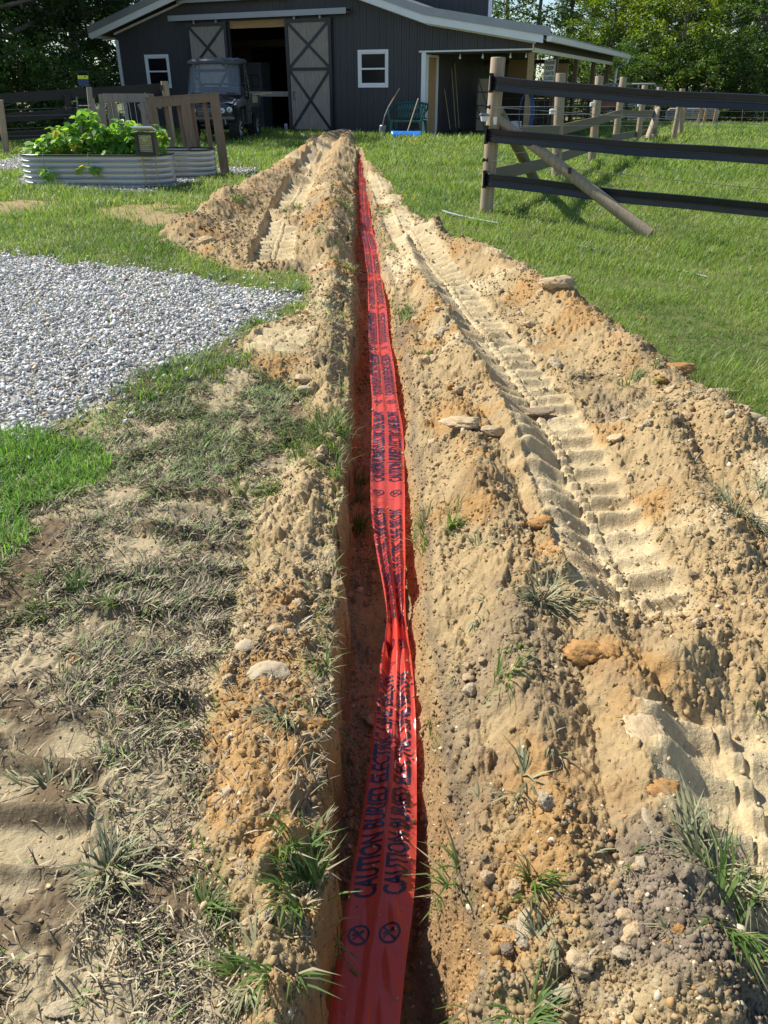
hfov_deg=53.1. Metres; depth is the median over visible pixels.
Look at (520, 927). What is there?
rock
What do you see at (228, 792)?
clod
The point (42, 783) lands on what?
grass tuft
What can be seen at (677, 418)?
clod
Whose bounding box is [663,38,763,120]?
bush
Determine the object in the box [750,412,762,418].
rock
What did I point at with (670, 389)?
clod
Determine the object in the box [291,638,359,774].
grass tuft
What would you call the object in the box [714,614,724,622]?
clod
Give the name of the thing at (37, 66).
bush
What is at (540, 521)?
clod
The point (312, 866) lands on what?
grass tuft
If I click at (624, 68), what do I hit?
bush
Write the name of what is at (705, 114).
wood stake
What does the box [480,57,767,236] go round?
rail fence
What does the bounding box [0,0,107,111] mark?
tree
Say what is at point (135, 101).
wire trellis
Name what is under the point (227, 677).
clod
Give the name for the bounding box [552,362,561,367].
clod
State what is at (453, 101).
garden fork
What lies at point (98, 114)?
wood stake
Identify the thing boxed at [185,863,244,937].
grass tuft
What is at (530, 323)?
clod
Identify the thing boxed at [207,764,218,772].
clod
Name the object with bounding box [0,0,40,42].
tree
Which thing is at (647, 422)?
clod
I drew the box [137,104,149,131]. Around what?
wood stake
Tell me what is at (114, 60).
tree
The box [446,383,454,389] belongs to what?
clod
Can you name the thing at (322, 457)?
clod
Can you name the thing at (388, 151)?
lawn grass
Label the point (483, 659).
clod
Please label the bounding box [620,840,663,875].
grass sprig
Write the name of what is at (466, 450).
clod
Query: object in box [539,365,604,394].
grass tuft
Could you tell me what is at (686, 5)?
tree
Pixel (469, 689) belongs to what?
clod
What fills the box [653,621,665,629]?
clod
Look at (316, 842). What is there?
grass tuft
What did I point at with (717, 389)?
rock
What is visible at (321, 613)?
grass sprig
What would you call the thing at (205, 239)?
clod
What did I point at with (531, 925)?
grass tuft
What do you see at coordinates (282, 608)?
clod
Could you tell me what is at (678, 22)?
tree
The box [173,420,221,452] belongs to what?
grass tuft
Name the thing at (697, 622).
clod
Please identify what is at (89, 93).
wood post
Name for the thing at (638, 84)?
tube gate
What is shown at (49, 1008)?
rock
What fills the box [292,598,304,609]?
clod
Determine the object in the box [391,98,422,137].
snow shovel
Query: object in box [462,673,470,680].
clod
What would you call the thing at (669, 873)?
clod
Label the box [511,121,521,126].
bucket
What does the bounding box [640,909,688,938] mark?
grass sprig
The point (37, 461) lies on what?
lush grass
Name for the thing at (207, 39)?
sliding door
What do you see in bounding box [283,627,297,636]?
clod
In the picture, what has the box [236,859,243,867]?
clod
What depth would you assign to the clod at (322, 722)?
2.09 m
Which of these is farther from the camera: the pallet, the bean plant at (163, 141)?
the pallet
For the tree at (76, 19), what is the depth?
25.81 m
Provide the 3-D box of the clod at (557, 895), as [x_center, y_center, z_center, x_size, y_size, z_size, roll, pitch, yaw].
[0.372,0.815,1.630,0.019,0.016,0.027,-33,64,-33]
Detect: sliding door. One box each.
[185,19,231,125]
[284,15,333,130]
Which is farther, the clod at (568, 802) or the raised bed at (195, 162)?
the raised bed at (195, 162)
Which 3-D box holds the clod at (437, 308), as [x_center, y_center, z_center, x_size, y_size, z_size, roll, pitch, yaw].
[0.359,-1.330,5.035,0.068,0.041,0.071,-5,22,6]
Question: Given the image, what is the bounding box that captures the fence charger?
[75,71,88,104]
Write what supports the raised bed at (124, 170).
on the ground at (562, 459)
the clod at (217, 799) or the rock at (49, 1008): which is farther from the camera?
the clod at (217, 799)
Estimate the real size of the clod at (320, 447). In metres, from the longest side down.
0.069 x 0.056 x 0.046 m
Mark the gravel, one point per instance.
(159, 280)
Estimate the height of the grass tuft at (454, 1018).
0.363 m
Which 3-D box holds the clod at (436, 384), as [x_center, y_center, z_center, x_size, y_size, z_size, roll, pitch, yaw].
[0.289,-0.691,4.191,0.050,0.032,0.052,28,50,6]
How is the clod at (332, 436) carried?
on the ground at (562, 459)
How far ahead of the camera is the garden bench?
22.32 m
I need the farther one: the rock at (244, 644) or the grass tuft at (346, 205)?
the grass tuft at (346, 205)
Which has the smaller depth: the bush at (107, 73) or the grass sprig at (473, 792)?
the grass sprig at (473, 792)
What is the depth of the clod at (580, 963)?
1.50 m
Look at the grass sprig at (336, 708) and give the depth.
2.29 m
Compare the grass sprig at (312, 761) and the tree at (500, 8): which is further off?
the tree at (500, 8)
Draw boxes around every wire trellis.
[76,97,109,127]
[121,92,148,121]
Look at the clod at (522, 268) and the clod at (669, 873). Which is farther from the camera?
the clod at (522, 268)
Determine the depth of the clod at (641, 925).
1.53 m
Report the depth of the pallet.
12.53 m
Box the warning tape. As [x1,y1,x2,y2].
[328,155,416,1023]
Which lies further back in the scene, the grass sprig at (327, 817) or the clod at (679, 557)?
the clod at (679, 557)
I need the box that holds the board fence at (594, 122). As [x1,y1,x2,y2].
[496,73,662,179]
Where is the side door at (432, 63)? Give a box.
[426,54,438,133]
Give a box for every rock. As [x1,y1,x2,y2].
[42,999,74,1017]
[177,876,189,881]
[177,1000,225,1023]
[216,787,228,795]
[234,637,254,651]
[246,660,290,680]
[267,624,281,632]
[296,385,313,392]
[366,713,374,725]
[439,415,480,428]
[516,907,538,938]
[539,275,577,289]
[551,983,580,999]
[641,807,649,826]
[713,388,737,393]
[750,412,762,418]
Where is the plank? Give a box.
[245,91,287,95]
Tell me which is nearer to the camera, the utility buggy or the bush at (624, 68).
the utility buggy
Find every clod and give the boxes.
[69,655,82,664]
[196,235,219,244]
[206,780,214,791]
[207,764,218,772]
[213,796,221,802]
[218,831,224,837]
[220,673,233,684]
[223,788,234,798]
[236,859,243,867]
[241,914,254,930]
[242,788,249,793]
[249,596,256,603]
[263,906,273,922]
[278,605,287,609]
[282,472,293,478]
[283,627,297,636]
[284,645,292,652]
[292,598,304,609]
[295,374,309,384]
[298,458,307,466]
[299,604,305,610]
[313,717,331,728]
[314,454,325,459]
[315,444,327,454]
[326,432,335,438]
[329,226,336,232]
[403,279,413,286]
[403,979,412,992]
[422,354,430,363]
[427,438,436,444]
[430,354,438,362]
[432,327,448,339]
[433,381,439,387]
[434,306,442,311]
[441,433,449,440]
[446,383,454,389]
[452,386,462,393]
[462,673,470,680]
[462,683,475,696]
[463,448,471,453]
[463,662,470,669]
[478,656,485,661]
[479,854,487,860]
[480,870,495,884]
[481,395,488,401]
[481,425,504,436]
[491,883,499,890]
[498,942,513,955]
[507,814,516,823]
[507,919,516,930]
[508,878,521,894]
[510,664,518,674]
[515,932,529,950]
[519,265,528,272]
[522,319,538,327]
[527,514,554,529]
[528,842,536,852]
[535,288,543,298]
[535,586,551,595]
[537,790,554,811]
[547,357,560,366]
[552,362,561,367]
[553,889,562,900]
[559,819,566,826]
[562,638,601,665]
[564,799,572,806]
[565,948,594,977]
[577,884,584,893]
[590,893,603,902]
[597,642,621,659]
[606,433,623,443]
[611,945,631,960]
[615,906,634,924]
[620,416,630,420]
[620,920,640,945]
[622,713,665,742]
[631,862,639,870]
[634,889,642,900]
[635,855,648,872]
[637,937,649,951]
[638,424,644,429]
[638,921,644,927]
[643,420,652,425]
[646,777,680,797]
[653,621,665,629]
[654,375,669,383]
[663,385,677,393]
[664,868,673,878]
[667,362,697,373]
[672,414,681,423]
[672,922,684,935]
[677,555,686,559]
[683,412,693,420]
[688,571,697,577]
[691,618,701,626]
[706,388,714,393]
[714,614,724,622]
[724,409,734,416]
[743,404,751,411]
[758,416,767,424]
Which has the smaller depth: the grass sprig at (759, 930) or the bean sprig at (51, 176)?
the grass sprig at (759, 930)
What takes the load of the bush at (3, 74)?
on the ground at (562, 459)
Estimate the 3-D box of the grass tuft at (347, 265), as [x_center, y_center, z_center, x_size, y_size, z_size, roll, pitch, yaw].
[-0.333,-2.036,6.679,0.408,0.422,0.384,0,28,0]
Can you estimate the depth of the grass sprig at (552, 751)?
1.88 m
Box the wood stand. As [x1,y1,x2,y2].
[98,93,153,138]
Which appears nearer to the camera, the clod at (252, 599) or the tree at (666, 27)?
the clod at (252, 599)
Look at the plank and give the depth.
24.62 m
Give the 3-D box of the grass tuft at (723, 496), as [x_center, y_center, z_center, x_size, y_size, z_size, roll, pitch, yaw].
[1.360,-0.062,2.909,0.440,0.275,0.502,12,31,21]
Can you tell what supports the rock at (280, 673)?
on the ground at (562, 459)
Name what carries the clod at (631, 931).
on the ground at (562, 459)
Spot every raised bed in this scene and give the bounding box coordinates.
[19,151,176,187]
[160,147,216,177]
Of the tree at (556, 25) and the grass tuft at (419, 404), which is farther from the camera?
the tree at (556, 25)
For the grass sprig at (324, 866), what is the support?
on the ground at (562, 459)
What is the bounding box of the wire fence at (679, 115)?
[601,88,763,139]
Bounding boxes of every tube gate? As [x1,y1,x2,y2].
[532,95,552,126]
[549,97,571,123]
[569,83,589,120]
[601,83,656,118]
[665,108,719,118]
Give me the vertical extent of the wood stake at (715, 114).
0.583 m
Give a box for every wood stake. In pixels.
[90,99,95,114]
[95,109,102,126]
[108,102,111,127]
[114,103,119,131]
[123,103,129,136]
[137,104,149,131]
[697,108,702,120]
[702,108,707,123]
[713,109,717,121]
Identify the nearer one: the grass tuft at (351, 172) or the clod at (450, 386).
the clod at (450, 386)
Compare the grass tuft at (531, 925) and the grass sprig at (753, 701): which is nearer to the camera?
the grass tuft at (531, 925)
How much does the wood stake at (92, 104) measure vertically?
1.142 m
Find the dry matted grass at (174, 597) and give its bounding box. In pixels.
[0,275,353,1023]
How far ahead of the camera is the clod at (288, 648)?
2.34 m
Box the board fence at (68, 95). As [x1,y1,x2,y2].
[0,81,175,152]
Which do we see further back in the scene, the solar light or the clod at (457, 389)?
the solar light
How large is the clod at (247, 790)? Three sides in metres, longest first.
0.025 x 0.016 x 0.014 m
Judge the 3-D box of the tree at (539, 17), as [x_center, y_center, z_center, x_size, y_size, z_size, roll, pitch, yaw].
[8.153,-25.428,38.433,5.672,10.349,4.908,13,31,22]
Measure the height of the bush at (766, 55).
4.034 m
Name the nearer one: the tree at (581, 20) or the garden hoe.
the garden hoe
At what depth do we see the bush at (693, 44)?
32.11 m
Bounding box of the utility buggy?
[187,57,260,140]
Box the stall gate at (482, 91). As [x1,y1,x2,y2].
[475,76,488,130]
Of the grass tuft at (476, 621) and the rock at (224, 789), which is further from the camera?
the grass tuft at (476, 621)
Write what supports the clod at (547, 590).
on the ground at (562, 459)
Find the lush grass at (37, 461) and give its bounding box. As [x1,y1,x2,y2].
[0,338,256,572]
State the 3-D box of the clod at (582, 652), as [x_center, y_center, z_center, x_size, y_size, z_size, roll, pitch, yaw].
[0.585,0.407,2.231,0.132,0.075,0.097,-2,30,1]
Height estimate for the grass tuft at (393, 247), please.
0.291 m
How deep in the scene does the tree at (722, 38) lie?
46.80 m
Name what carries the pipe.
on the ground at (562, 459)
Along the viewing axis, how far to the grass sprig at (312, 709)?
2.14 m
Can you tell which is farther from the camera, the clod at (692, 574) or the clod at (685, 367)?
the clod at (685, 367)
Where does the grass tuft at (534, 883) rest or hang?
on the ground at (562, 459)
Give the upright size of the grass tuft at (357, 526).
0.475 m
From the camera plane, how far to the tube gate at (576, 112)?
26.77 m
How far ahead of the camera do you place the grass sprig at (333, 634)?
2.47 m
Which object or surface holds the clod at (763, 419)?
on the ground at (562, 459)
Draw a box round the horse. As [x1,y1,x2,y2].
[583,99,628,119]
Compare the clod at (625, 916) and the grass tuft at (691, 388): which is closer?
the clod at (625, 916)
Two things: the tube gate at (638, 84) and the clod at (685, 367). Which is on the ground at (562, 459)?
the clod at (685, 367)
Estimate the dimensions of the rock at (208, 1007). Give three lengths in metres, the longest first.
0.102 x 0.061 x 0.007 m
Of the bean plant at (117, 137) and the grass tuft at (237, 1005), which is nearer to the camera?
the grass tuft at (237, 1005)
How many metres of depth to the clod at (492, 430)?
3.48 m
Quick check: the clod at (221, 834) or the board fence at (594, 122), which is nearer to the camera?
the clod at (221, 834)
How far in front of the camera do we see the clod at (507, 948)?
1.56 m
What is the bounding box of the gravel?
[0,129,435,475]
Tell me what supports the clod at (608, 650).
on the ground at (562, 459)
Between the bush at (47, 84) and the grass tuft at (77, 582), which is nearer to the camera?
the grass tuft at (77, 582)
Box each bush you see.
[0,28,83,130]
[0,41,29,110]
[0,43,43,131]
[0,52,98,130]
[2,41,123,126]
[44,48,121,122]
[533,28,611,115]
[540,34,638,116]
[568,37,669,119]
[585,32,687,109]
[624,46,711,119]
[637,23,762,115]
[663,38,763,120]
[688,21,767,119]
[720,31,767,120]
[731,41,767,119]
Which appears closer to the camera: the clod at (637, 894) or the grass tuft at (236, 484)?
the clod at (637, 894)
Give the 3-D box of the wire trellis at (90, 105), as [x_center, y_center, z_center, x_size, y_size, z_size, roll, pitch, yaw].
[-5.200,-7.084,13.677,0.623,0.575,0.015,0,28,0]
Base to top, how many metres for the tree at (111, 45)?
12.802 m
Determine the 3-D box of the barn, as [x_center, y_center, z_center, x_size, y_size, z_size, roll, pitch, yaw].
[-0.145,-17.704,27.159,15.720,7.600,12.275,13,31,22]
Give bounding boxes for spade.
[379,88,399,134]
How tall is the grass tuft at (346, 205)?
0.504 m
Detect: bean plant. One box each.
[20,138,74,154]
[37,124,95,154]
[56,109,110,154]
[77,128,131,154]
[105,118,146,154]
[121,123,173,154]
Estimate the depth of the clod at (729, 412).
3.31 m
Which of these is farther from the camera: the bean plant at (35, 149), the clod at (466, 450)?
the bean plant at (35, 149)
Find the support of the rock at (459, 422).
on the ground at (562, 459)
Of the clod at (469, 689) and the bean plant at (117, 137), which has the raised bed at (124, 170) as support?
the bean plant at (117, 137)
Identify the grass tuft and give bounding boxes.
[0,749,100,830]
[8,551,135,626]
[29,800,183,926]
[99,344,232,400]
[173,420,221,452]
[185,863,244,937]
[186,933,346,1023]
[195,342,258,374]
[202,467,282,504]
[210,906,275,1023]
[228,192,243,203]
[237,688,297,738]
[240,305,281,329]
[245,831,360,976]
[246,805,347,871]
[262,279,308,299]
[269,398,370,508]
[283,198,310,212]
[291,444,372,541]
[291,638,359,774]
[308,225,342,246]
[327,254,366,301]
[329,191,355,218]
[338,165,359,187]
[371,204,392,226]
[380,243,396,261]
[393,301,417,332]
[403,392,444,436]
[405,341,438,355]
[405,485,469,555]
[407,1003,466,1023]
[408,812,462,907]
[416,856,463,922]
[451,526,510,572]
[460,585,516,634]
[476,329,527,347]
[477,953,574,1023]
[480,641,538,707]
[481,729,557,818]
[487,897,576,977]
[496,839,580,910]
[505,555,607,625]
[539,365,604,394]
[601,352,673,388]
[632,382,699,414]
[643,767,767,931]
[675,807,767,990]
[687,462,767,538]
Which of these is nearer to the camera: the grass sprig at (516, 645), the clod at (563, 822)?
the clod at (563, 822)
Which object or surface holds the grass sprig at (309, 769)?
on the ground at (562, 459)
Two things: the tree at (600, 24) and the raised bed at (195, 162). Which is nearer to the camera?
the raised bed at (195, 162)
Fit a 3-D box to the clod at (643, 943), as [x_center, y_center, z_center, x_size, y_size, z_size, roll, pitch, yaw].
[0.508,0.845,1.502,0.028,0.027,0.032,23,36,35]
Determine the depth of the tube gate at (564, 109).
25.10 m
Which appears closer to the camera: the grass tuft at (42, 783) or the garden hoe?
the grass tuft at (42, 783)
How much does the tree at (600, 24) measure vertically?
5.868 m
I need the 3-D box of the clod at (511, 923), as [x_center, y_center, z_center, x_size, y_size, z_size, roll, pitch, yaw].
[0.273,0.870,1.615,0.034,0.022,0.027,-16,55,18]
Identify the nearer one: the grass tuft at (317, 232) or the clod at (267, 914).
the clod at (267, 914)
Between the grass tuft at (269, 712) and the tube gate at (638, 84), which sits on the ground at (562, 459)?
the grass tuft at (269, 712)
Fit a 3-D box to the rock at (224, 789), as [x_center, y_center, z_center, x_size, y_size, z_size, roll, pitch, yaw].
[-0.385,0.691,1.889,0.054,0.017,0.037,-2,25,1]
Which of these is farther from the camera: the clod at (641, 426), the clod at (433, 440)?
the clod at (433, 440)
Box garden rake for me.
[444,89,452,132]
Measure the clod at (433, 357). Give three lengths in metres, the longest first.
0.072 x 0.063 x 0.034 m
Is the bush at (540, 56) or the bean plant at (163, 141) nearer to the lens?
the bean plant at (163, 141)
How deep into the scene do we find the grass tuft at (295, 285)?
5.98 m
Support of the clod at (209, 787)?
on the ground at (562, 459)
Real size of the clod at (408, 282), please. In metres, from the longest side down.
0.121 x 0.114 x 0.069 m
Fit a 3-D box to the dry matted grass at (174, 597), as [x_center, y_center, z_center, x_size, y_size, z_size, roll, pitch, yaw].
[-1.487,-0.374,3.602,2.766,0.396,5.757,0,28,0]
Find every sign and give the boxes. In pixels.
[131,126,164,187]
[543,60,555,81]
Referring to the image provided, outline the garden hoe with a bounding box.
[454,63,461,131]
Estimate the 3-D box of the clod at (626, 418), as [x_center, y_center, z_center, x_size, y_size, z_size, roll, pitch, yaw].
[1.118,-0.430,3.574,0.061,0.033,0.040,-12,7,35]
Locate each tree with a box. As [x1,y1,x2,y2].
[0,0,25,40]
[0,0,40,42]
[0,0,96,130]
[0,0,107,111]
[0,0,138,122]
[7,0,140,58]
[12,0,139,106]
[24,0,131,86]
[37,2,119,110]
[492,0,528,20]
[492,0,546,23]
[505,0,578,79]
[537,0,666,113]
[540,0,614,42]
[547,5,589,101]
[549,0,626,80]
[564,0,718,107]
[578,0,733,109]
[581,8,637,74]
[585,1,661,86]
[616,0,761,111]
[626,0,751,119]
[632,0,704,109]
[640,1,697,89]
[670,0,766,116]
[675,2,741,73]
[681,0,762,78]
[689,1,766,92]
[706,0,767,65]
[716,0,767,118]
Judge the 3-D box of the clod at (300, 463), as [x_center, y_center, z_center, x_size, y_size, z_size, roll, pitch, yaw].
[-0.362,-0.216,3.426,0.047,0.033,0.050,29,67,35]
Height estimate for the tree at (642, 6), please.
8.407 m
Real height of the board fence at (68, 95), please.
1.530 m
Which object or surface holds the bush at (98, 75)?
on the ground at (562, 459)
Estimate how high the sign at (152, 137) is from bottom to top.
0.898 m
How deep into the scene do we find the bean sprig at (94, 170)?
10.95 m
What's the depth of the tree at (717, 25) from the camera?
49.91 m
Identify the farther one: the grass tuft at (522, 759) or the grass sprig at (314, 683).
the grass sprig at (314, 683)
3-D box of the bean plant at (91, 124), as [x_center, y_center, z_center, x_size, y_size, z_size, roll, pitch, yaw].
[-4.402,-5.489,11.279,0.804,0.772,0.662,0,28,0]
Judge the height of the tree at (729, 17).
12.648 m
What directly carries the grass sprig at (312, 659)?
on the ground at (562, 459)
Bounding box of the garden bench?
[387,101,428,134]
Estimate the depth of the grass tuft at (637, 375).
4.04 m
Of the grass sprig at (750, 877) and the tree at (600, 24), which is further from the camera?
the tree at (600, 24)
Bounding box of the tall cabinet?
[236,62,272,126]
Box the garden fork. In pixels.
[451,69,456,131]
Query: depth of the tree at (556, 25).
50.43 m
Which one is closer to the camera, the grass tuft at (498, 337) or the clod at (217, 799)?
the clod at (217, 799)
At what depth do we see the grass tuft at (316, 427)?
3.70 m
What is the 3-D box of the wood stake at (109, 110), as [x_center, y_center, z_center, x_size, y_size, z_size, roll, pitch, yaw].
[-4.969,-6.899,14.005,0.167,1.159,0.020,0,28,0]
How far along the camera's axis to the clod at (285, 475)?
3.33 m
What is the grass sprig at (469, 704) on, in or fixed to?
on the ground at (562, 459)
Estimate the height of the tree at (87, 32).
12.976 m
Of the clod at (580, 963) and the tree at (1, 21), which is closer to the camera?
the clod at (580, 963)
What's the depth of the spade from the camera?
22.25 m
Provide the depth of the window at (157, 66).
25.58 m
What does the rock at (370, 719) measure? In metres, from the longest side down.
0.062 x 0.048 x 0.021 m
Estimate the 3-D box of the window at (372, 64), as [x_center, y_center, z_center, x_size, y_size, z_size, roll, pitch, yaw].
[-0.313,-13.079,22.663,0.990,0.970,0.080,13,31,22]
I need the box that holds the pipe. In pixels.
[442,210,497,223]
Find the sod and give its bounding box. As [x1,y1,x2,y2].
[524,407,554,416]
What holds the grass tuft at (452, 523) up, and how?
on the ground at (562, 459)
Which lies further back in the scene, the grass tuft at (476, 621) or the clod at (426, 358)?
the clod at (426, 358)
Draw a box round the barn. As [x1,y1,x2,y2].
[87,0,630,133]
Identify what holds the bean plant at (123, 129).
on the raised bed at (124, 170)
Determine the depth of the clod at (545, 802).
1.76 m
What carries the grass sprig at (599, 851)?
on the ground at (562, 459)
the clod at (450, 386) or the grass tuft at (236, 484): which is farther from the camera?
the clod at (450, 386)
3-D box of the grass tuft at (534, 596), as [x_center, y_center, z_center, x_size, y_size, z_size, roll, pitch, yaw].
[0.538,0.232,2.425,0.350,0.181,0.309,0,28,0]
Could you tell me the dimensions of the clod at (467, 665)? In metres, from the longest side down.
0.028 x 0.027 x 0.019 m
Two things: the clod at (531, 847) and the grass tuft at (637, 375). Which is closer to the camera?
the clod at (531, 847)
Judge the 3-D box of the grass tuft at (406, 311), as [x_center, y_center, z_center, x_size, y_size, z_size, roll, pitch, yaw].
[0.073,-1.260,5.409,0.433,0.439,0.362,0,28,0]
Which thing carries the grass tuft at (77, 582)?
on the ground at (562, 459)
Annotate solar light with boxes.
[479,113,489,120]
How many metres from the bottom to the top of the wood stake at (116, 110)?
1.082 m
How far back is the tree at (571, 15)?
38.79 m
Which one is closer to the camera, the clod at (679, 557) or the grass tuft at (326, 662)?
the grass tuft at (326, 662)
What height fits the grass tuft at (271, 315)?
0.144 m
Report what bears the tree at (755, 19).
on the ground at (562, 459)
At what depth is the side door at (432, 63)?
22.79 m
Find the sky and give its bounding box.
[2,0,762,88]
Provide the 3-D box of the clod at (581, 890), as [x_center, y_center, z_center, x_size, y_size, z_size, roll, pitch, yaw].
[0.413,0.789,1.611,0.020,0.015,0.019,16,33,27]
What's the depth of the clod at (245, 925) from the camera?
1.58 m
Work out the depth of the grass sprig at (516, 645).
2.21 m
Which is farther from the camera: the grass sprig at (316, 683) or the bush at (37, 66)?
the bush at (37, 66)
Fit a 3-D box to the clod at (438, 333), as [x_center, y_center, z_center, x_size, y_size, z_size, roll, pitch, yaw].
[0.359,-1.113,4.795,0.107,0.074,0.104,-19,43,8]
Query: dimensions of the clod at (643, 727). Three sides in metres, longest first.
0.132 x 0.104 x 0.029 m
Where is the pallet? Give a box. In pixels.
[145,92,229,172]
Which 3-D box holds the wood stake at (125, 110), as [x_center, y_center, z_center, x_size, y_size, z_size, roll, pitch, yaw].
[-4.301,-6.339,13.058,0.094,1.089,0.020,0,28,0]
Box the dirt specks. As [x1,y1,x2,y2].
[333,260,414,1023]
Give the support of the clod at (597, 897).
on the ground at (562, 459)
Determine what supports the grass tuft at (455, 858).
on the ground at (562, 459)
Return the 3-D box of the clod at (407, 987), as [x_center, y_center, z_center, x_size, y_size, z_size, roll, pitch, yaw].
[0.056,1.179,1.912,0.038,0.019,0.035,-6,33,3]
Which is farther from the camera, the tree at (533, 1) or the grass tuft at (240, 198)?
the tree at (533, 1)
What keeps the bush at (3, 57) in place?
on the ground at (562, 459)
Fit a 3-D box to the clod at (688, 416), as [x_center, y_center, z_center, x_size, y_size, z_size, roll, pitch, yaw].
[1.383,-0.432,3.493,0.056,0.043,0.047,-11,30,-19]
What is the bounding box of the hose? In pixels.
[518,94,534,126]
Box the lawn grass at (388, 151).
[0,119,767,1023]
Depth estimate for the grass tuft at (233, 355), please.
4.49 m
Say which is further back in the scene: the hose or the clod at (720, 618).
the hose
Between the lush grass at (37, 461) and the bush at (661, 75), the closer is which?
the lush grass at (37, 461)
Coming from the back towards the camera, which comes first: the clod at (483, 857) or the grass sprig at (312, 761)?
the grass sprig at (312, 761)
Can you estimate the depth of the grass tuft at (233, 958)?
1.49 m
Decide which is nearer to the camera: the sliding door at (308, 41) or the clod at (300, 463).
the clod at (300, 463)
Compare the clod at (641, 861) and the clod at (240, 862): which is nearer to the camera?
the clod at (641, 861)
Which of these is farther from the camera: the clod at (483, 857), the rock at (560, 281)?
the rock at (560, 281)
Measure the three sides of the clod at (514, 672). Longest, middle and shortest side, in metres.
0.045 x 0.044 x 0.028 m
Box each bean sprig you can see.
[37,153,55,181]
[76,153,100,175]
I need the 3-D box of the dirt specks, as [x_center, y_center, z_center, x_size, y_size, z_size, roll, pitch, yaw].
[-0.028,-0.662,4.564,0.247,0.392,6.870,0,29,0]
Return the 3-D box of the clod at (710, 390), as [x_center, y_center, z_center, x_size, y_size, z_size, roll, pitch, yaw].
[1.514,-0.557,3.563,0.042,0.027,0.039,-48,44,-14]
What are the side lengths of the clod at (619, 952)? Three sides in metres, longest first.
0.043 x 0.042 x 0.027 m
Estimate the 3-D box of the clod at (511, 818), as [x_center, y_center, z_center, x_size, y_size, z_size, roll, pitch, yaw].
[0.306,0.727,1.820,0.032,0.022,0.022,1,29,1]
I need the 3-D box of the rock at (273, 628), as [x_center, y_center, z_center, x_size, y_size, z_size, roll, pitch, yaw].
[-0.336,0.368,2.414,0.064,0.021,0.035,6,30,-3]
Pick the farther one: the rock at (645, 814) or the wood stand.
the wood stand
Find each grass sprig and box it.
[272,808,312,824]
[275,884,321,906]
[288,638,331,655]
[288,682,329,717]
[292,846,333,866]
[296,672,335,699]
[297,685,328,706]
[298,702,332,718]
[298,751,318,774]
[299,671,325,697]
[303,651,337,678]
[305,854,340,890]
[308,753,320,775]
[314,604,329,624]
[318,695,334,715]
[323,620,342,650]
[323,804,338,850]
[330,503,356,590]
[330,684,347,733]
[444,661,457,693]
[454,699,491,713]
[467,779,499,800]
[502,640,528,656]
[537,927,600,966]
[546,717,574,770]
[568,848,619,866]
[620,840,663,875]
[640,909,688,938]
[736,857,766,898]
[741,863,767,895]
[743,689,767,717]
[744,912,767,949]
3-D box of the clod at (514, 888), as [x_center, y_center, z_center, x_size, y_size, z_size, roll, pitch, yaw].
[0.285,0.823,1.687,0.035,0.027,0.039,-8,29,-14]
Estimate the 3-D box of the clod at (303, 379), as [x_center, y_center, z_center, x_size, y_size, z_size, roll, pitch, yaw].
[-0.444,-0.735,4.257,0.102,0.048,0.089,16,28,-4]
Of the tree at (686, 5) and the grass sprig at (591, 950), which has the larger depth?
the tree at (686, 5)
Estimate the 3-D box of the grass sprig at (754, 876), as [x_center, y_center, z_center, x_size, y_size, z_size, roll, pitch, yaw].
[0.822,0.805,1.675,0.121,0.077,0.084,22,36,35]
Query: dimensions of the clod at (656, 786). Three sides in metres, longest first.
0.089 x 0.083 x 0.051 m
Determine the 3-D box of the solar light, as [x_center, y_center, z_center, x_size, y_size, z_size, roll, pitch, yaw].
[1.119,-4.402,8.556,0.102,0.086,0.086,-2,29,-4]
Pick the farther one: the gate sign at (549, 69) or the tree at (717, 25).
the tree at (717, 25)
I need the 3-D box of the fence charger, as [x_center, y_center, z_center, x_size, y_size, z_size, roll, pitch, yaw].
[-5.336,-7.436,13.592,0.288,0.632,0.153,-4,29,-7]
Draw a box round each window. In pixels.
[144,54,171,87]
[358,49,387,87]
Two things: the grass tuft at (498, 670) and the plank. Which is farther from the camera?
the plank
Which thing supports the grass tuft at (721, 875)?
on the ground at (562, 459)
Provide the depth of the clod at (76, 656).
2.33 m
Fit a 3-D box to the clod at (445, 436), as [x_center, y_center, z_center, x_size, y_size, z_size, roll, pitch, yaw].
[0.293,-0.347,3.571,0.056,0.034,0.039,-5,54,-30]
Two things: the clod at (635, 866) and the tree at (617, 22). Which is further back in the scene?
the tree at (617, 22)
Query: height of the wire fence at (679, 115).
1.442 m
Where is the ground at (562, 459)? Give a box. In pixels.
[0,89,767,1023]

